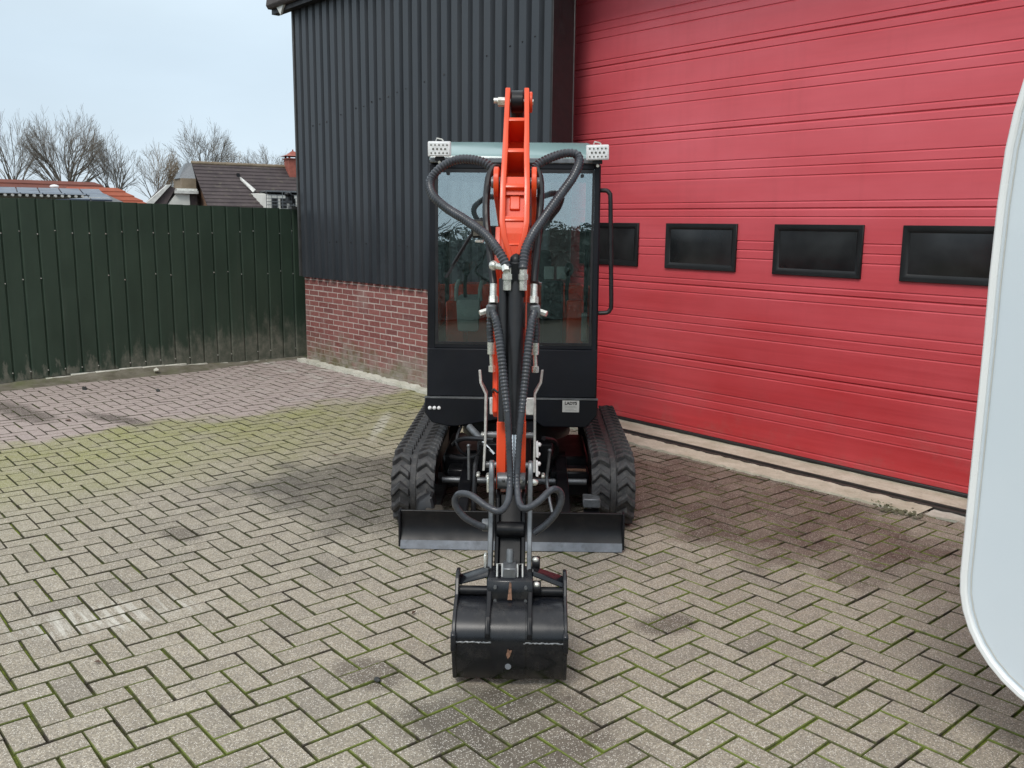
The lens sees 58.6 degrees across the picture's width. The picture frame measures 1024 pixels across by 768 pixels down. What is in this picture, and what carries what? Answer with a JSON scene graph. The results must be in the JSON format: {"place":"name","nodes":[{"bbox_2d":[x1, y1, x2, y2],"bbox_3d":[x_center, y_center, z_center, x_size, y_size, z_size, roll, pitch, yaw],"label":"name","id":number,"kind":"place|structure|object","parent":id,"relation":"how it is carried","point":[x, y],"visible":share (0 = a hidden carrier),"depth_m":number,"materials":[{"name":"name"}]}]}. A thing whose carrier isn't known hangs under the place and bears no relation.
{"place":"outdoors","nodes":[
{"label":"outdoors","id":0,"kind":"place"},
{"bbox_2d":[0,193,89,199],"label":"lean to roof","id":1,"kind":"object","parent":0,"point":[36,196],"visible":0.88,"depth_m":9.66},
{"bbox_2d":[0,187,121,201],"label":"solar panels","id":2,"kind":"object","parent":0,"point":[96,194],"depth_m":31.73,"materials":[{"name":"glass"}]},
{"bbox_2d":[0,0,294,202],"label":"sky","id":3,"kind":"structure","parent":0,"point":[141,68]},
{"bbox_2d":[146,149,296,208],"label":"brown roof house","id":4,"kind":"structure","parent":0,"point":[206,183],"depth_m":50.48,"materials":[{"name":"roof tile"},{"name":"brick"},{"name":"grey metal"}]},
{"bbox_2d":[0,355,1023,767],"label":"pavement","id":5,"kind":"structure","parent":0,"point":[216,569],"depth_m":3.87,"materials":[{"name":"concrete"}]},
{"bbox_2d":[46,361,247,378],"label":"concrete plinth","id":6,"kind":"structure","parent":5,"relation":"on","point":[181,364],"depth_m":9.77,"materials":[{"name":"grey concrete"}]},
{"bbox_2d":[0,198,306,382],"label":"metal fence","id":7,"kind":"object","parent":6,"relation":"on","point":[85,285],"visible":0.95,"depth_m":9.73,"materials":[{"name":"metal"}]},
{"bbox_2d":[0,356,306,391],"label":"concrete curb","id":8,"kind":"object","parent":5,"relation":"on","point":[129,373],"visible":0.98,"depth_m":9.57,"materials":[{"name":"grey concrete"}]},
{"bbox_2d":[297,358,426,394],"bbox_3d":[-1.302,-0.022,9.405,0.137,0.070,3.730,-8,13,-40],"label":"concrete footing","id":9,"kind":"object","parent":5,"relation":"on","point":[387,381],"visible":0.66,"depth_m":9.64,"materials":[{"name":"grey concrete"}]},
{"bbox_2d":[390,88,635,679],"bbox_3d":[0.016,-0.299,4.829,1.308,2.178,3.711,1,10,1],"label":"mini excavator","id":10,"kind":"object","parent":5,"relation":"on","point":[512,344],"visible":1,"depth_m":4.64,"materials":[{"name":"metal"}]},
{"bbox_2d":[570,427,931,515],"bbox_3d":[1.189,0.505,6.670,0.209,0.064,3.700,-8,13,-40],"label":"concrete apron","id":11,"kind":"object","parent":5,"relation":"on","point":[829,488],"visible":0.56,"depth_m":5.99,"materials":[{"name":"beige concrete"}]},
{"bbox_2d":[623,428,965,516],"bbox_3d":[2.246,0.682,5.681,0.090,0.050,6.600,-8,13,-40],"label":"drain channel","id":12,"kind":"object","parent":11,"relation":"in","point":[947,508],"visible":0.23,"depth_m":6.00,"materials":[{"name":"metal"}]},
{"bbox_2d":[619,419,967,508],"bbox_3d":[2.571,0.705,5.600,0.308,0.062,6.050,-8,13,-40],"label":"door threshold","id":13,"kind":"object","parent":5,"relation":"on","point":[899,488],"depth_m":6.21,"materials":[{"name":"concrete"}]},
{"bbox_2d":[873,504,922,518],"bbox_3d":[2.252,0.736,5.314,0.196,0.032,0.315,-8,13,-40],"label":"moss patch","id":14,"kind":"object","parent":5,"relation":"on","point":[885,509],"visible":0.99,"depth_m":5.27,"materials":[{"name":"green plant"}]},
{"bbox_2d":[925,509,965,524],"bbox_3d":[3.354,0.970,4.217,0.152,0.065,2.890,-8,13,-40],"label":"concrete apron","id":15,"kind":"object","parent":5,"relation":"on","point":[947,516],"visible":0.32,"depth_m":5.21,"materials":[{"name":"grey concrete"}]},
{"bbox_2d":[960,80,1023,700],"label":"caravan","id":16,"kind":"object","parent":5,"relation":"on","point":[992,582],"visible":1,"depth_m":2.66,"materials":[{"name":"white paint"},{"name":"rubber"},{"name":"grey metal"}]},
{"label":"ground","id":17,"kind":"structure","parent":0,"visible":0},
{"bbox_2d":[0,109,42,179],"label":"bare tree","id":18,"kind":"object","parent":17,"relation":"on","point":[2,156],"visible":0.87,"depth_m":68.13,"materials":[{"name":"brown plant"}]},
{"bbox_2d":[0,179,104,188],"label":"red roof house","id":19,"kind":"structure","parent":17,"relation":"on","point":[15,183],"depth_m":41.03,"materials":[{"name":"tile"}]},
{"bbox_2d":[17,104,108,181],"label":"bare tree","id":20,"kind":"object","parent":17,"relation":"on","point":[72,165],"visible":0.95,"depth_m":69.54,"materials":[{"name":"brown plant"}]},
{"bbox_2d":[66,187,144,202],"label":"orange roof house","id":21,"kind":"structure","parent":17,"relation":"on","point":[120,194],"depth_m":41.95,"materials":[{"name":"tile"}]},
{"bbox_2d":[84,132,142,191],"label":"bare tree","id":22,"kind":"object","parent":17,"relation":"on","point":[113,173],"visible":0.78,"depth_m":73.31,"materials":[{"name":"brown plant"}]},
{"bbox_2d":[132,138,180,198],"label":"bare tree","id":23,"kind":"object","parent":17,"relation":"on","point":[172,173],"visible":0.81,"depth_m":76.37,"materials":[{"name":"brown plant"}]},
{"bbox_2d":[160,118,243,176],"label":"bare tree","id":24,"kind":"object","parent":17,"relation":"on","point":[221,156],"visible":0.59,"depth_m":76.67,"materials":[{"name":"brown plant"}]},
{"bbox_2d":[222,149,249,163],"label":"bare tree","id":25,"kind":"object","parent":17,"relation":"on","point":[233,157],"visible":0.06,"depth_m":78.33,"materials":[{"name":"brown plant"}]},
{"bbox_2d":[239,142,287,164],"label":"bare tree","id":26,"kind":"object","parent":17,"relation":"on","point":[263,158],"visible":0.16,"depth_m":89.80,"materials":[{"name":"brown plant"}]},
{"bbox_2d":[266,0,1023,497],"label":"shed","id":27,"kind":"structure","parent":17,"relation":"on","point":[804,192],"depth_m":6.67,"materials":[{"name":"black metal"}]},
{"bbox_2d":[284,192,294,203],"bbox_3d":[-2.575,-2.155,10.548,0.117,0.128,0.293,-2,10,-16],"label":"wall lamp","id":28,"kind":"object","parent":27,"relation":"attached to","point":[289,198],"visible":1,"depth_m":10.49,"materials":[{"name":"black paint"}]},
{"bbox_2d":[570,0,1023,497],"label":"overhead door","id":29,"kind":"structure","parent":27,"relation":"in","point":[805,193],"depth_m":6.18,"materials":[{"name":"red metal"}]}
]}

